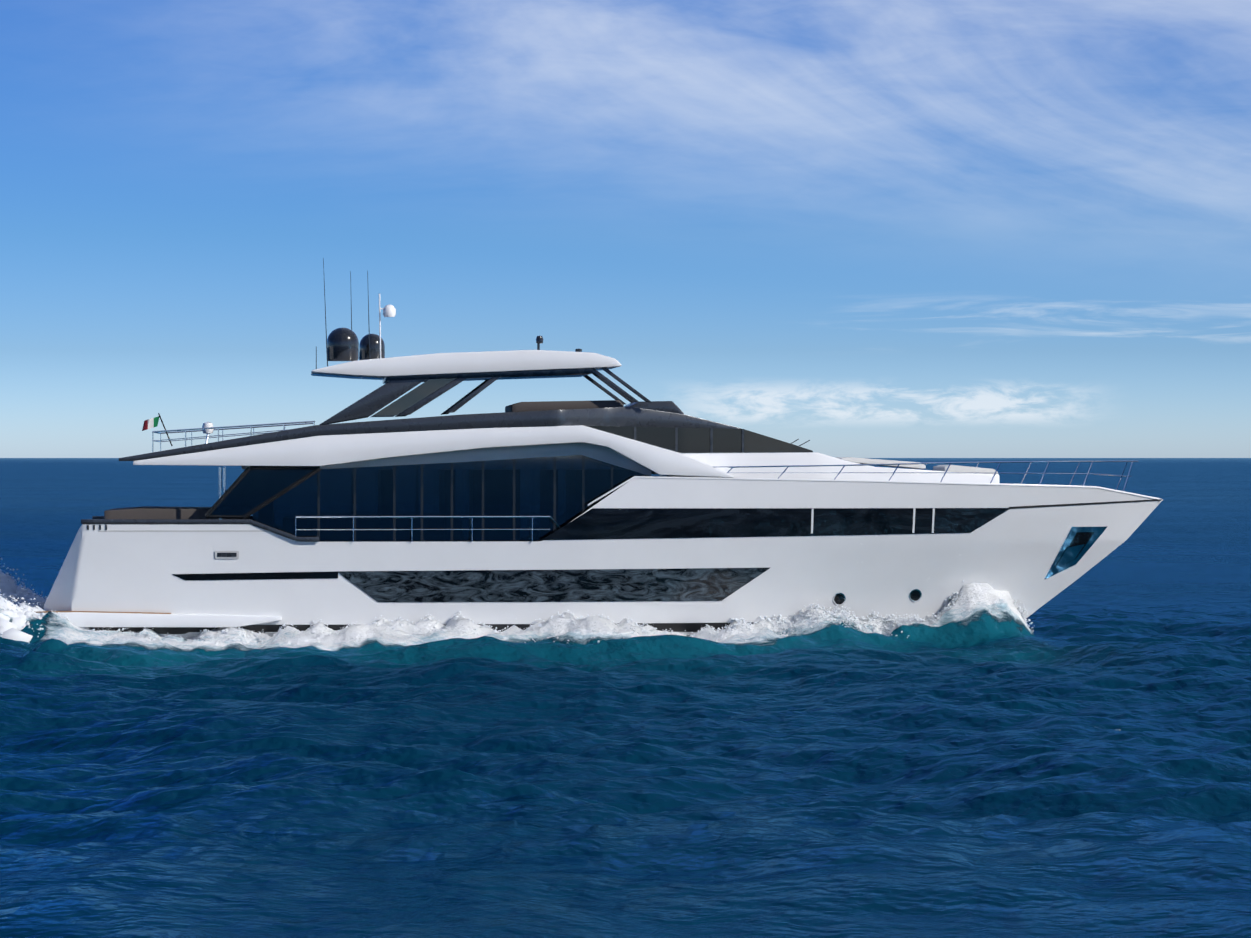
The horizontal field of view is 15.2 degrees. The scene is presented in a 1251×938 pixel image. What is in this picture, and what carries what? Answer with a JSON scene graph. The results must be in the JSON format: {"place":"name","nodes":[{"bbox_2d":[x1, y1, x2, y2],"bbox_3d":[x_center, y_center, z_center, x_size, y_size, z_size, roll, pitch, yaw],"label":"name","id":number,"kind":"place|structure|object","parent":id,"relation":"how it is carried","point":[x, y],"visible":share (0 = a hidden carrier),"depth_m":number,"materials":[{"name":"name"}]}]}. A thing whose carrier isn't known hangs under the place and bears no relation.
{"place":"outdoors","nodes":[
{"label":"outdoors","id":0,"kind":"place"},
{"bbox_2d":[0,458,1250,937],"bbox_3d":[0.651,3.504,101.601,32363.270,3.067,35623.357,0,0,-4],"label":"sea","id":1,"kind":"structure","parent":0,"point":[984,760],"depth_m":74.33,"materials":[{"name":"liquid"}]},
{"bbox_2d":[0,558,1033,646],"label":"wake spray","id":2,"kind":"object","parent":1,"relation":"on","point":[15,599],"visible":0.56,"depth_m":119.78,"materials":[{"name":"liquid"}]},
{"bbox_2d":[36,258,1162,637],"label":"motor yacht","id":3,"kind":"object","parent":1,"relation":"on","point":[522,514],"visible":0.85,"depth_m":119.66,"materials":[{"name":"white paint"}]},
{"bbox_2d":[0,0,1250,457],"label":"sky","id":4,"kind":"structure","parent":0,"point":[849,228],"materials":[{"name":"blue"}]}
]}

